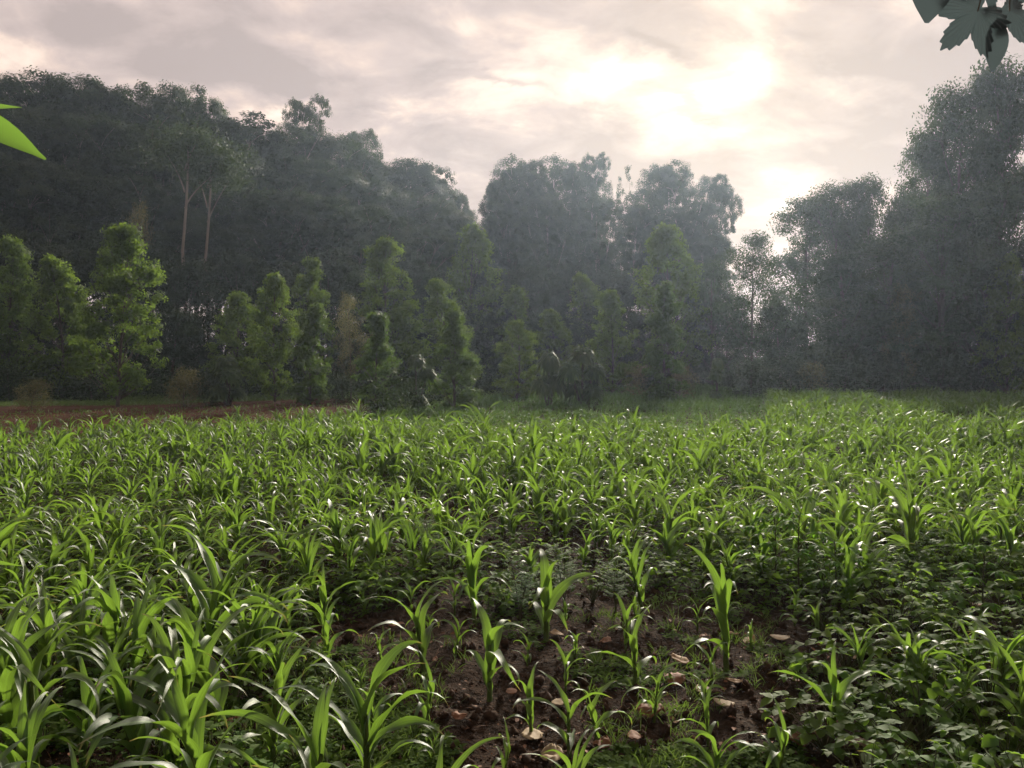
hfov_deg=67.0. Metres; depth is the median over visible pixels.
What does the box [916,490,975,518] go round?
bean plant
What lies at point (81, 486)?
bean plant
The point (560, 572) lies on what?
feathery weed
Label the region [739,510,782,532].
bean plant
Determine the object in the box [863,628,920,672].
bean plant
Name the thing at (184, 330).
understorey tree
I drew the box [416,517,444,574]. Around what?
feathery weed
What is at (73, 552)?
bean plant
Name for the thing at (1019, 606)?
bean plant
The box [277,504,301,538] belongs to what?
maize plant
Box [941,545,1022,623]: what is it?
palmate weed
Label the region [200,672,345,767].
maize plant
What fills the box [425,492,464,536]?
maize plant
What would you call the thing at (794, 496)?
maize plant
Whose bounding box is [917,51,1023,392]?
broadleaf tree
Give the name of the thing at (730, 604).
maize plant
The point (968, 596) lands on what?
bean plant
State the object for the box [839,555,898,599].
bean plant
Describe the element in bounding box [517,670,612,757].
maize plant
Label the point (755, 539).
bean plant
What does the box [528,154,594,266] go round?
eucalyptus tree
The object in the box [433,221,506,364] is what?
young tree
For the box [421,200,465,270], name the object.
eucalyptus tree
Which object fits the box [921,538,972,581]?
bean plant
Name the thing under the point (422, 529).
maize plant
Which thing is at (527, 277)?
understorey tree
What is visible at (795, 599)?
maize plant
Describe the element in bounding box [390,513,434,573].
maize plant
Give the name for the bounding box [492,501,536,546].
maize plant
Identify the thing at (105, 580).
bean plant
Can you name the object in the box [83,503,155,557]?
maize plant
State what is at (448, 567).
bean plant
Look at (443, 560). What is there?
bean plant
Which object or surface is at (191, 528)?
maize plant
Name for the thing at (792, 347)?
understorey tree
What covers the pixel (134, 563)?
bean plant
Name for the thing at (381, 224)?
eucalyptus tree
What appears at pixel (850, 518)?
maize plant
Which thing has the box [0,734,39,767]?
maize plant
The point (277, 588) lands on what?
bean plant
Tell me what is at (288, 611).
maize plant
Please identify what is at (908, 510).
maize plant
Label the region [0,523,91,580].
maize plant
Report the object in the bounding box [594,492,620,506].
bean plant
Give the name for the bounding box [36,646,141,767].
maize plant
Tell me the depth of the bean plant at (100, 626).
4.32 m
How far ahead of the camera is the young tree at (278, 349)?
26.74 m
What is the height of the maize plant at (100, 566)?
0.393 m
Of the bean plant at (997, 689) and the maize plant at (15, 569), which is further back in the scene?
the maize plant at (15, 569)
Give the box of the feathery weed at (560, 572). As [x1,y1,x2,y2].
[542,543,582,607]
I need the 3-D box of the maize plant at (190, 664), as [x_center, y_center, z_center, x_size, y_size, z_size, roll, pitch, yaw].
[-1.266,1.275,3.166,0.362,0.584,0.604,-1,2,-27]
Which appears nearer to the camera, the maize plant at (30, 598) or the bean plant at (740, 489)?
the maize plant at (30, 598)
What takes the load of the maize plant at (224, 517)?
on the ground at (468, 669)
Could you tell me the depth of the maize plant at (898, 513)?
7.07 m
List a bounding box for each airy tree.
[682,257,748,384]
[704,229,791,388]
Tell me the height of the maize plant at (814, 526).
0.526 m
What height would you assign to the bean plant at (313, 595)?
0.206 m
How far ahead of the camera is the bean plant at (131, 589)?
5.31 m
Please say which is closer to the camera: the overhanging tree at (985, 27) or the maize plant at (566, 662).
the overhanging tree at (985, 27)
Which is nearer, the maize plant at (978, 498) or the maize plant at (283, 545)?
the maize plant at (283, 545)
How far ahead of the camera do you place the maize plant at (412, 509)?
6.88 m
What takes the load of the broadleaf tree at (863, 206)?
on the ground at (468, 669)
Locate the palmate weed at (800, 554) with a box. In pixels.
[755,496,843,603]
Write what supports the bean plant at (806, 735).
on the ground at (468, 669)
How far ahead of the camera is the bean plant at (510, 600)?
4.94 m
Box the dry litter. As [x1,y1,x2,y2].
[22,499,1016,767]
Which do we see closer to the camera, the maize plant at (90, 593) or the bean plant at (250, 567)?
the maize plant at (90, 593)
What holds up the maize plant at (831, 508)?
on the ground at (468, 669)
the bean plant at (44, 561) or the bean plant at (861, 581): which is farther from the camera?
the bean plant at (44, 561)
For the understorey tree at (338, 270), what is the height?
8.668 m
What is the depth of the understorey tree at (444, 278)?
51.34 m
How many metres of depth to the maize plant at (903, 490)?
6.67 m
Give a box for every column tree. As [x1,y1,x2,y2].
[282,302,335,404]
[351,310,401,412]
[425,307,482,411]
[638,280,691,403]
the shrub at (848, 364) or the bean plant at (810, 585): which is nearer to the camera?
the bean plant at (810, 585)
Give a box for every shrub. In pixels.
[0,359,36,401]
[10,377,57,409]
[58,368,112,400]
[159,366,208,406]
[194,372,228,405]
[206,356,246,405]
[324,373,362,404]
[405,354,437,412]
[529,351,568,405]
[556,346,607,404]
[618,363,674,398]
[632,369,687,402]
[670,366,701,397]
[719,357,780,398]
[762,354,819,393]
[784,360,829,390]
[819,355,876,392]
[852,350,916,394]
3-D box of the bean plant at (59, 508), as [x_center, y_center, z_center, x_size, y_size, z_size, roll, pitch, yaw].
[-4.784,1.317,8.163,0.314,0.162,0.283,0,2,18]
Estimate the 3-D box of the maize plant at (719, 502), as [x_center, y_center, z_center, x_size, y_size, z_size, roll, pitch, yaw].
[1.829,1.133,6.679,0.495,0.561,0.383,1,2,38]
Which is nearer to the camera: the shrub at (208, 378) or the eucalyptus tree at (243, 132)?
the shrub at (208, 378)
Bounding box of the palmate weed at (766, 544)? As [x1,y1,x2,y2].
[737,487,812,595]
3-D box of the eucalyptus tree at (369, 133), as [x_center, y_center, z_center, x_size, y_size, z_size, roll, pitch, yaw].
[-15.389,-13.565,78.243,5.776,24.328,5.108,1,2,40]
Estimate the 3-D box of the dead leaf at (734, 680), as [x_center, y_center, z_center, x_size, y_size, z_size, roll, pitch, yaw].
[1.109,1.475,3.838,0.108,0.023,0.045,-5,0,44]
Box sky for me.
[0,0,1023,356]
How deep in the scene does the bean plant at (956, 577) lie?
5.17 m
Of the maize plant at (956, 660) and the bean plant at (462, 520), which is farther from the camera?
the bean plant at (462, 520)
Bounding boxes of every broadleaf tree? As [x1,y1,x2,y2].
[743,192,850,370]
[758,249,925,390]
[779,178,878,372]
[795,232,975,392]
[824,172,909,364]
[848,186,1023,392]
[861,188,947,382]
[874,74,1023,385]
[879,125,989,386]
[910,175,1023,390]
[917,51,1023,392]
[959,60,1023,377]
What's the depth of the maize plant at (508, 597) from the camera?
4.95 m
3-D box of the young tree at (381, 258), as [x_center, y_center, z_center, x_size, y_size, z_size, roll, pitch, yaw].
[-6.106,-3.558,38.677,4.098,7.891,4.289,1,2,24]
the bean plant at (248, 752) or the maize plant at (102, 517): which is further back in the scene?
the maize plant at (102, 517)
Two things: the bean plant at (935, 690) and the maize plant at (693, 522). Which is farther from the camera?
the maize plant at (693, 522)
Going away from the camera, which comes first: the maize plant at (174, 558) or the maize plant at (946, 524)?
the maize plant at (174, 558)
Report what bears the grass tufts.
on the ground at (468, 669)
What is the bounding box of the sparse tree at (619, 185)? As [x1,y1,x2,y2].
[615,165,632,255]
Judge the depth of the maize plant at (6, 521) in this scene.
5.98 m
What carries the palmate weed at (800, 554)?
on the ground at (468, 669)
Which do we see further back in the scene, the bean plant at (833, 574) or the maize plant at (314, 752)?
the bean plant at (833, 574)
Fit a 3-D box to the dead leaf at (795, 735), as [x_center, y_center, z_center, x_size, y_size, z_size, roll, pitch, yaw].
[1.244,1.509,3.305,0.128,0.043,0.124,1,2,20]
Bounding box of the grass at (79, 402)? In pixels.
[0,382,990,445]
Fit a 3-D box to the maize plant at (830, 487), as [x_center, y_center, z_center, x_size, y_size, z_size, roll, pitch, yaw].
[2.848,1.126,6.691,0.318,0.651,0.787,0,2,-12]
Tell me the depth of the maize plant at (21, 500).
6.85 m
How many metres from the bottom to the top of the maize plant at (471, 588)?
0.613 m
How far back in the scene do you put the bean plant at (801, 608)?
4.56 m
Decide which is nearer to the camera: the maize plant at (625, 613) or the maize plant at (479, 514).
the maize plant at (625, 613)
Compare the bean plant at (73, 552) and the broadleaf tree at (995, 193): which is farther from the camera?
the broadleaf tree at (995, 193)
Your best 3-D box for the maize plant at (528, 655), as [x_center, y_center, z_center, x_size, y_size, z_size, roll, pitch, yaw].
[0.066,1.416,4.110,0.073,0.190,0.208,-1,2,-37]
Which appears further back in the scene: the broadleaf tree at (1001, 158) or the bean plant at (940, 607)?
the broadleaf tree at (1001, 158)
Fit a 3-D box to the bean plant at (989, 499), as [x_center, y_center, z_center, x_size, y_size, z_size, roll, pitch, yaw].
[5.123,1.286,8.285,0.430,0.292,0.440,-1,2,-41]
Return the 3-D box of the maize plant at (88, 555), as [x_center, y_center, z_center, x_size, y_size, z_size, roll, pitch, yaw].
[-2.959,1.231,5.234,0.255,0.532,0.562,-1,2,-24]
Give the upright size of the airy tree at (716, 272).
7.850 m
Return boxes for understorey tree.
[0,216,47,367]
[0,237,102,379]
[17,303,122,394]
[46,230,145,371]
[96,241,204,382]
[132,307,219,394]
[144,255,229,386]
[187,246,288,383]
[231,317,304,393]
[250,259,336,375]
[284,246,368,383]
[306,268,407,384]
[355,304,419,387]
[357,253,441,376]
[378,255,443,380]
[412,299,499,385]
[413,268,486,366]
[429,267,502,372]
[463,275,510,374]
[471,302,537,388]
[491,261,565,365]
[508,255,569,372]
[518,307,585,381]
[533,276,594,361]
[554,302,620,383]
[557,262,611,314]
[571,268,634,377]
[608,311,675,384]
[615,283,678,379]
[648,277,726,382]
[681,293,770,387]
[742,302,811,389]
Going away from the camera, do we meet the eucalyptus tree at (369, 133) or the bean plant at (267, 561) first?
the bean plant at (267, 561)
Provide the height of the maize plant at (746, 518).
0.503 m
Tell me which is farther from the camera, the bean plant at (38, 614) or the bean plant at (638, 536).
the bean plant at (638, 536)
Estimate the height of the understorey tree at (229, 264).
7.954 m
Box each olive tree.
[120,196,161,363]
[332,290,372,397]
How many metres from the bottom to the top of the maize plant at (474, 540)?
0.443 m
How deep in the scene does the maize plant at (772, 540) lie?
6.04 m
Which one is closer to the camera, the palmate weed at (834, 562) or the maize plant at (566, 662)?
the maize plant at (566, 662)
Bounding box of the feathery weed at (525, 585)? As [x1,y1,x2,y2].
[501,557,538,619]
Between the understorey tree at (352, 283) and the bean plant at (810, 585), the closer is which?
the bean plant at (810, 585)
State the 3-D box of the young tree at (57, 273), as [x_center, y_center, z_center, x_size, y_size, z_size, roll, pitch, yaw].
[-16.803,-2.104,29.251,3.228,5.510,2.822,-1,2,-23]
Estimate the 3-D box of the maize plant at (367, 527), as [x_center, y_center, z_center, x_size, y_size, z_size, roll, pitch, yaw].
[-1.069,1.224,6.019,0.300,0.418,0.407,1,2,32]
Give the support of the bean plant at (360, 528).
on the ground at (468, 669)
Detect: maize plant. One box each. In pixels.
[0,470,93,540]
[0,487,29,523]
[0,491,44,556]
[0,496,17,532]
[0,503,42,562]
[0,520,42,587]
[0,521,23,590]
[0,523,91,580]
[0,540,87,604]
[0,554,45,617]
[0,558,68,622]
[0,573,36,615]
[0,575,69,632]
[0,576,101,700]
[0,586,58,652]
[0,597,76,746]
[0,597,78,722]
[0,598,9,609]
[0,621,101,764]
[0,680,62,767]
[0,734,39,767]
[1,592,130,700]
[2,495,46,554]
[2,553,49,617]
[3,528,60,573]
[4,488,36,521]
[13,524,69,578]
[18,507,103,580]
[18,593,87,659]
[24,497,63,540]
[25,595,99,661]
[29,560,132,629]
[33,513,80,543]
[35,505,84,535]
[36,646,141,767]
[37,588,76,633]
[45,555,138,635]
[46,625,161,713]
[48,571,122,680]
[49,500,90,545]
[51,582,101,642]
[52,568,142,654]
[54,523,97,595]
[56,502,123,541]
[63,492,110,517]
[68,488,118,526]
[68,743,167,767]
[70,525,147,577]
[71,490,140,554]
[78,639,215,767]
[78,656,257,767]
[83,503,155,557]
[83,597,157,668]
[89,497,135,541]
[91,550,120,601]
[92,491,160,540]
[92,614,238,767]
[94,580,178,657]
[101,495,147,525]
[103,613,183,714]
[105,488,169,534]
[106,497,128,539]
[107,498,198,549]
[108,540,149,594]
[109,704,266,767]
[112,556,172,600]
[120,572,176,611]
[122,476,170,523]
[124,567,191,631]
[127,577,179,692]
[129,525,302,687]
[130,521,164,558]
[136,542,217,591]
[138,518,179,578]
[142,510,197,550]
[146,598,283,737]
[150,553,207,602]
[152,608,245,761]
[154,508,185,538]
[168,497,211,527]
[168,526,232,569]
[169,509,232,571]
[169,616,222,660]
[170,510,223,555]
[179,493,221,535]
[179,563,224,624]
[180,587,309,706]
[182,499,206,520]
[187,570,261,625]
[198,523,271,582]
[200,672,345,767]
[210,542,275,590]
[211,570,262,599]
[212,505,248,530]
[214,494,257,541]
[214,502,272,552]
[214,521,236,561]
[221,587,313,691]
[222,588,264,646]
[223,586,305,648]
[225,586,327,673]
[227,495,253,530]
[227,635,336,767]
[228,512,331,585]
[228,625,322,704]
[230,572,293,620]
[241,487,291,527]
[242,572,277,609]
[251,735,387,767]
[252,490,296,546]
[255,511,315,578]
[266,520,332,577]
[268,528,334,609]
[272,512,316,542]
[273,563,368,642]
[275,640,446,767]
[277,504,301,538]
[278,488,310,538]
[279,570,317,636]
[286,480,322,526]
[288,486,340,540]
[294,577,326,619]
[295,499,360,572]
[298,496,339,541]
[298,504,350,553]
[302,597,357,661]
[311,506,379,549]
[317,534,368,586]
[319,502,352,554]
[330,503,372,540]
[336,490,388,534]
[339,507,413,550]
[339,688,405,726]
[346,510,399,555]
[346,663,369,692]
[348,586,378,612]
[353,511,406,590]
[354,509,410,576]
[364,581,447,676]
[366,495,399,539]
[373,498,392,519]
[373,628,396,659]
[376,493,420,552]
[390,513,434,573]
[390,576,429,618]
[391,524,456,585]
[401,515,445,559]
[405,502,429,538]
[405,608,445,628]
[414,497,446,555]
[414,651,437,720]
[415,725,453,765]
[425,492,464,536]
[425,498,453,535]
[429,523,507,568]
[430,522,484,574]
[432,523,511,626]
[435,571,466,614]
[436,505,475,546]
[436,735,505,767]
[439,612,474,656]
[441,515,487,550]
[452,494,507,544]
[453,485,493,541]
[466,597,523,701]
[487,498,517,539]
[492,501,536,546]
[492,586,515,611]
[492,716,510,767]
[505,662,537,731]
[506,543,549,583]
[513,628,539,665]
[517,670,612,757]
[520,728,611,767]
[522,485,584,548]
[528,548,602,642]
[534,487,596,526]
[546,495,590,545]
[549,639,593,691]
[555,598,569,620]
[564,630,585,653]
[566,524,604,567]
[573,680,631,739]
[577,501,620,548]
[582,510,613,547]
[585,606,656,683]
[589,510,633,559]
[591,494,645,527]
[592,496,624,534]
[603,533,657,609]
[610,485,654,538]
[611,513,656,549]
[614,592,654,650]
[617,526,635,568]
[621,662,684,722]
[622,514,697,574]
[632,592,649,621]
[635,480,683,533]
[643,487,661,530]
[646,483,706,539]
[668,485,715,528]
[669,498,704,549]
[672,729,765,767]
[678,680,718,746]
[680,544,737,669]
[681,595,713,630]
[684,491,749,563]
[684,511,739,574]
[686,503,708,543]
[686,640,732,687]
[690,673,727,700]
[696,482,747,534]
[702,531,754,592]
[706,509,758,542]
[706,590,741,615]
[707,496,761,558]
[723,500,774,558]
[732,497,766,522]
[735,516,796,584]
[741,473,829,566]
[742,619,752,643]
[747,518,786,563]
[758,694,792,767]
[759,505,785,532]
[760,493,834,547]
[767,641,890,740]
[768,484,826,508]
[771,503,795,535]
[778,509,830,581]
[780,582,820,625]
[786,657,813,686]
[791,501,863,557]
[792,493,834,526]
[800,497,824,539]
[800,597,822,639]
[801,512,884,591]
[804,534,909,618]
[807,476,880,541]
[815,542,913,603]
[817,504,896,569]
[818,492,857,528]
[821,493,884,536]
[824,484,882,538]
[825,622,893,698]
[835,508,891,539]
[846,508,895,553]
[849,495,898,539]
[850,474,905,524]
[859,469,966,572]
[863,486,924,551]
[870,611,951,680]
[872,497,906,534]
[874,624,965,705]
[876,494,941,553]
[890,483,948,545]
[897,512,965,550]
[910,487,966,537]
[922,495,1013,561]
[922,497,1023,576]
[922,609,1003,681]
[926,615,1023,706]
[927,484,976,540]
[927,499,995,543]
[928,739,960,767]
[935,659,1019,722]
[939,513,994,562]
[941,496,965,525]
[942,483,1001,530]
[949,747,1023,767]
[963,494,1023,544]
[965,631,1023,740]
[974,499,1023,547]
[976,506,1023,589]
[980,506,1018,536]
[981,486,1012,545]
[984,494,1023,530]
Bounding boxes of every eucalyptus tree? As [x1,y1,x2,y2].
[0,65,143,306]
[0,73,53,334]
[0,98,104,352]
[0,117,146,300]
[1,72,116,355]
[30,79,193,352]
[48,111,200,351]
[52,95,205,367]
[68,175,220,363]
[75,121,243,358]
[140,79,245,363]
[152,138,282,354]
[188,110,300,205]
[209,187,340,317]
[240,125,350,179]
[255,148,375,260]
[258,188,397,369]
[271,93,336,169]
[309,130,397,366]
[309,166,397,371]
[328,201,419,314]
[339,179,442,233]
[345,128,383,178]
[371,157,456,232]
[389,188,467,272]
[393,165,480,234]
[416,231,472,273]
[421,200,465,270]
[447,189,479,225]
[475,179,511,262]
[477,191,537,342]
[484,153,568,313]
[509,193,588,292]
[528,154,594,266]
[561,190,629,292]
[563,152,612,264]
[598,203,663,310]
[623,159,706,283]
[634,201,722,358]
[682,233,743,326]
[693,173,744,259]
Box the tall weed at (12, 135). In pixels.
[0,104,45,159]
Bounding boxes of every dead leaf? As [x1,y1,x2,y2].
[388,622,404,626]
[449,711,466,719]
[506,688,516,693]
[521,727,543,739]
[540,743,563,764]
[550,629,563,638]
[551,698,570,704]
[593,735,610,749]
[598,636,611,642]
[627,730,640,743]
[635,702,664,717]
[663,672,685,685]
[671,653,688,663]
[713,697,736,707]
[725,677,745,685]
[743,634,754,643]
[770,634,792,639]
[788,731,816,746]
[843,736,870,747]
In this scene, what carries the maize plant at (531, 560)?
on the ground at (468, 669)
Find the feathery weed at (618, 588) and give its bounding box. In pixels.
[595,547,629,612]
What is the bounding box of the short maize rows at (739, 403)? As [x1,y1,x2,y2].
[351,382,771,438]
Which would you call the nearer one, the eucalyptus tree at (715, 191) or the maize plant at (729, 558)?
the maize plant at (729, 558)
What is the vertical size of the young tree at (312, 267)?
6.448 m
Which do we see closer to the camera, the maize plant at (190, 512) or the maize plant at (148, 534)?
the maize plant at (148, 534)
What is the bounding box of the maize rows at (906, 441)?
[0,385,1023,765]
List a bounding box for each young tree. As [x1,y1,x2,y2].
[0,234,41,397]
[13,253,115,397]
[64,222,168,406]
[199,290,269,390]
[238,271,301,401]
[282,256,337,385]
[352,236,432,390]
[415,278,485,396]
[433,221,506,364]
[484,284,536,381]
[491,319,541,401]
[532,308,585,381]
[565,271,619,381]
[585,287,641,391]
[628,221,717,378]
[967,249,1023,393]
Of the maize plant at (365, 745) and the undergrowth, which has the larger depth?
the undergrowth
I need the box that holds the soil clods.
[0,510,1023,767]
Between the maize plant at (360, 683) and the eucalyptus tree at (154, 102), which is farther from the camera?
the eucalyptus tree at (154, 102)
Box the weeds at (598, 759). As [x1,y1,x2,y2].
[0,411,1023,767]
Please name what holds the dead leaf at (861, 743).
on the ground at (468, 669)
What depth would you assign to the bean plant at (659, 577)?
5.42 m
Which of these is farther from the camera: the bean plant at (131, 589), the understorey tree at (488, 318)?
the understorey tree at (488, 318)
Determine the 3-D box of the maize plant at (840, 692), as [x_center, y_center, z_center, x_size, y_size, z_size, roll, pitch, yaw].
[1.418,1.351,3.452,0.444,0.403,0.310,-1,2,-21]
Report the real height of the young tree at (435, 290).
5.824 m
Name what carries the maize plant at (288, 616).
on the ground at (468, 669)
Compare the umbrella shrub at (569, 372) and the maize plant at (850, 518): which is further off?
the umbrella shrub at (569, 372)
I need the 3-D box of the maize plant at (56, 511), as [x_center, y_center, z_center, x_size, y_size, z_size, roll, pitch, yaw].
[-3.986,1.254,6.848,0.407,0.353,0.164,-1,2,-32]
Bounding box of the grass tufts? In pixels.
[0,480,1020,767]
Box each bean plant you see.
[0,586,41,619]
[0,612,39,640]
[0,714,50,767]
[0,716,77,749]
[15,536,68,558]
[19,551,70,583]
[27,622,75,660]
[30,633,70,682]
[32,764,69,767]
[37,558,92,599]
[38,683,64,702]
[50,501,71,514]
[56,636,131,677]
[58,547,104,572]
[63,482,108,503]
[63,662,128,700]
[66,565,116,609]
[67,521,106,552]
[67,548,109,562]
[69,739,140,767]
[73,523,117,554]
[73,611,132,644]
[75,556,144,580]
[107,534,146,551]
[107,564,167,598]
[107,661,152,697]
[115,679,225,739]
[119,548,167,576]
[120,588,181,615]
[130,538,151,561]
[141,543,199,574]
[145,527,186,560]
[145,614,182,642]
[159,721,269,767]
[160,510,184,524]
[166,571,211,610]
[172,592,245,623]
[183,532,230,556]
[197,616,252,646]
[199,569,248,599]
[200,560,247,577]
[202,594,251,618]
[204,706,245,753]
[210,738,306,767]
[213,532,245,545]
[214,541,264,563]
[215,756,242,767]
[217,611,289,657]
[221,663,279,701]
[222,552,275,584]
[223,639,275,676]
[227,525,263,551]
[238,484,262,497]
[245,498,267,511]
[252,544,278,566]
[253,512,282,524]
[260,726,339,763]
[265,666,332,715]
[271,549,311,582]
[271,580,305,600]
[275,642,327,683]
[277,602,335,634]
[285,581,342,609]
[310,476,343,503]
[312,559,358,591]
[323,501,344,522]
[325,510,360,532]
[329,563,393,601]
[332,543,366,568]
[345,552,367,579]
[349,521,367,546]
[349,571,416,607]
[356,495,389,513]
[357,536,406,564]
[359,561,412,589]
[382,555,430,579]
[385,472,406,484]
[403,541,450,569]
[412,526,445,542]
[428,522,466,536]
[429,550,466,569]
[441,540,481,561]
[444,564,511,597]
[454,519,499,538]
[458,544,494,566]
[467,477,492,496]
[477,524,527,555]
[477,585,534,610]
[483,543,525,562]
[489,501,528,519]
[503,479,525,494]
[503,538,560,569]
[523,562,579,590]
[540,536,579,568]
[548,543,579,561]
[550,504,589,524]
[568,563,612,602]
[575,544,607,563]
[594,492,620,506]
[594,544,639,575]
[595,556,650,589]
[607,530,649,548]
[611,509,648,533]
[617,535,661,564]
[633,556,688,586]
[651,507,689,520]
[661,520,703,545]
[665,546,700,568]
[684,498,722,518]
[689,514,732,529]
[695,554,752,577]
[699,524,751,558]
[715,481,732,498]
[721,527,750,550]
[727,559,786,584]
[730,483,758,497]
[732,572,786,604]
[733,534,780,559]
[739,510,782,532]
[744,557,777,575]
[754,498,801,524]
[760,690,886,764]
[770,544,819,575]
[771,523,821,551]
[772,506,832,532]
[778,554,829,583]
[778,568,844,605]
[778,638,889,711]
[786,595,871,636]
[787,499,835,526]
[789,615,899,676]
[791,584,878,620]
[792,552,856,598]
[794,479,842,500]
[812,565,880,589]
[822,730,915,767]
[824,559,911,613]
[824,713,964,767]
[828,691,967,767]
[832,604,887,651]
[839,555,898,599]
[839,566,955,625]
[841,664,946,727]
[847,588,947,648]
[850,663,988,746]
[854,548,916,588]
[857,558,931,597]
[857,661,958,714]
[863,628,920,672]
[866,732,979,767]
[867,545,908,575]
[870,514,901,544]
[870,547,913,574]
[877,582,974,623]
[878,549,942,580]
[882,632,979,689]
[885,525,936,550]
[886,537,943,572]
[886,544,929,560]
[886,602,971,645]
[886,609,1007,670]
[899,591,981,632]
[900,627,990,677]
[907,555,975,597]
[910,575,964,611]
[915,525,972,568]
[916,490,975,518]
[918,494,962,533]
[920,518,948,539]
[920,529,955,561]
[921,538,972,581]
[922,638,1023,706]
[925,635,1020,721]
[928,510,974,546]
[931,724,1014,767]
[932,580,1008,614]
[932,686,1023,749]
[942,518,990,548]
[946,542,1022,585]
[949,608,1022,655]
[951,579,1023,634]
[951,714,1023,767]
[957,536,1023,569]
[957,729,1023,767]
[961,634,1023,677]
[971,491,995,514]
[973,482,1023,516]
[977,515,1021,544]
[979,544,1023,564]
[979,548,1023,594]
[980,555,1023,581]
[986,592,1023,624]
[987,568,1023,604]
[993,661,1020,691]
[996,607,1023,646]
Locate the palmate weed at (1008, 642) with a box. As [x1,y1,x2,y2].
[982,630,1023,683]
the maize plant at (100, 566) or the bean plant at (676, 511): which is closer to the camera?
the maize plant at (100, 566)
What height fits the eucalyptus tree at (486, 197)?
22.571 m
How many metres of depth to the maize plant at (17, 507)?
6.27 m
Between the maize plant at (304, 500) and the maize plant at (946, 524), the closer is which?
the maize plant at (946, 524)
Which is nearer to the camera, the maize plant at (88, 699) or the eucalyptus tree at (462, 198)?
the maize plant at (88, 699)
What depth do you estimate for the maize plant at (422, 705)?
3.47 m
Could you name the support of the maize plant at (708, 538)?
on the ground at (468, 669)
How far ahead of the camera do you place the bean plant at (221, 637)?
4.12 m
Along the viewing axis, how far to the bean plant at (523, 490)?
9.47 m
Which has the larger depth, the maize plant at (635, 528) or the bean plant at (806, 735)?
the maize plant at (635, 528)
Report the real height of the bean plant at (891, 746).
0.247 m
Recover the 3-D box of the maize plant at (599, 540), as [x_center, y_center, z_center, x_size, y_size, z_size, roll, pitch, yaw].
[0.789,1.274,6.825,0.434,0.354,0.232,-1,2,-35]
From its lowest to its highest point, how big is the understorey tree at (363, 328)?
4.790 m
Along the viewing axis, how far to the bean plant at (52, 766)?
2.80 m
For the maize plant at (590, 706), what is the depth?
3.27 m
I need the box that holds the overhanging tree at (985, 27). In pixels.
[913,0,1023,71]
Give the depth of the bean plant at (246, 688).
3.71 m
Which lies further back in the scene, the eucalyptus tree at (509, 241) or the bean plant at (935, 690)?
the eucalyptus tree at (509, 241)
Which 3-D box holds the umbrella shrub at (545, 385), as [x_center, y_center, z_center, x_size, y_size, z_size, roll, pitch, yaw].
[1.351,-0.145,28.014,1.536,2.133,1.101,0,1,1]
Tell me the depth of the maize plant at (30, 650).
3.96 m
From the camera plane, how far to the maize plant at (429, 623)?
4.44 m
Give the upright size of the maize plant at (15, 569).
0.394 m
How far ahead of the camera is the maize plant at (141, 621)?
3.62 m
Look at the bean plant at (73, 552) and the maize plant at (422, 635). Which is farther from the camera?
the bean plant at (73, 552)
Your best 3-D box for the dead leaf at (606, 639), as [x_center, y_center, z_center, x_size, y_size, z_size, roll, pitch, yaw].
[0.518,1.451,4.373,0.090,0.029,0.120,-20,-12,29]
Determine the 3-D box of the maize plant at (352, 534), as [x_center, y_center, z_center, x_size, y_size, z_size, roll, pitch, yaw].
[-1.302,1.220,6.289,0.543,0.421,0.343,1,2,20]
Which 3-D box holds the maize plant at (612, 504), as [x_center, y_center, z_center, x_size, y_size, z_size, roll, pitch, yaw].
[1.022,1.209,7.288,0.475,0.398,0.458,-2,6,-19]
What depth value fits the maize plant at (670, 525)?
6.26 m
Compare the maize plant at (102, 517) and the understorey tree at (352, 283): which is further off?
the understorey tree at (352, 283)
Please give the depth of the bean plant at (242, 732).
3.21 m
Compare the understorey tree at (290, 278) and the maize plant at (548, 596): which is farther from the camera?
the understorey tree at (290, 278)
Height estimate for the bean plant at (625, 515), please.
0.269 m
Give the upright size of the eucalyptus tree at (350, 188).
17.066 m
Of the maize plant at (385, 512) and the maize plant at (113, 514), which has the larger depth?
the maize plant at (385, 512)
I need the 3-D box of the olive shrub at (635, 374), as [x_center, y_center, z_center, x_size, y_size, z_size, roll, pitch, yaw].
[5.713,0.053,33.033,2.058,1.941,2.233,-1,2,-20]
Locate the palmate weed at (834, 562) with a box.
[802,528,874,605]
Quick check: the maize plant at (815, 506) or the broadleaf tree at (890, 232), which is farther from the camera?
the broadleaf tree at (890, 232)
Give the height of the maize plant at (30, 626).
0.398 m
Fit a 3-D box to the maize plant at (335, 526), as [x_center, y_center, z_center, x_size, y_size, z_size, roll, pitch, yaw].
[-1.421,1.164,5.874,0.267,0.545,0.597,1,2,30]
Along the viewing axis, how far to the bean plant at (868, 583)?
4.65 m
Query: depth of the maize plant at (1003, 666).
3.50 m
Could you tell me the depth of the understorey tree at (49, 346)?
33.32 m
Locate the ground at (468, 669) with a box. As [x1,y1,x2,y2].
[0,357,1023,767]
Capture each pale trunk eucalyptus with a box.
[118,106,247,366]
[164,127,263,374]
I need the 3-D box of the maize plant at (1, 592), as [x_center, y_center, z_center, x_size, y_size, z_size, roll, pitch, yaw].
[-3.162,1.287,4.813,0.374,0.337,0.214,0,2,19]
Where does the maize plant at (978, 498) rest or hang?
on the ground at (468, 669)
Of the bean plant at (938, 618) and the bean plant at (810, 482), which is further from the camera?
the bean plant at (810, 482)
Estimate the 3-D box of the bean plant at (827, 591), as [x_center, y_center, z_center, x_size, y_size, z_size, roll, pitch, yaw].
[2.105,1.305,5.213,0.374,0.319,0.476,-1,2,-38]
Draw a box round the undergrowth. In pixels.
[0,357,1023,416]
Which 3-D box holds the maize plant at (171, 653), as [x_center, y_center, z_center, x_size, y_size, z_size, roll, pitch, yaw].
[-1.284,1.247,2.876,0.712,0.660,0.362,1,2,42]
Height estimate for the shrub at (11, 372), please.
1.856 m
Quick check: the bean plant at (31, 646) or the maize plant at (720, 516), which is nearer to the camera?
the bean plant at (31, 646)

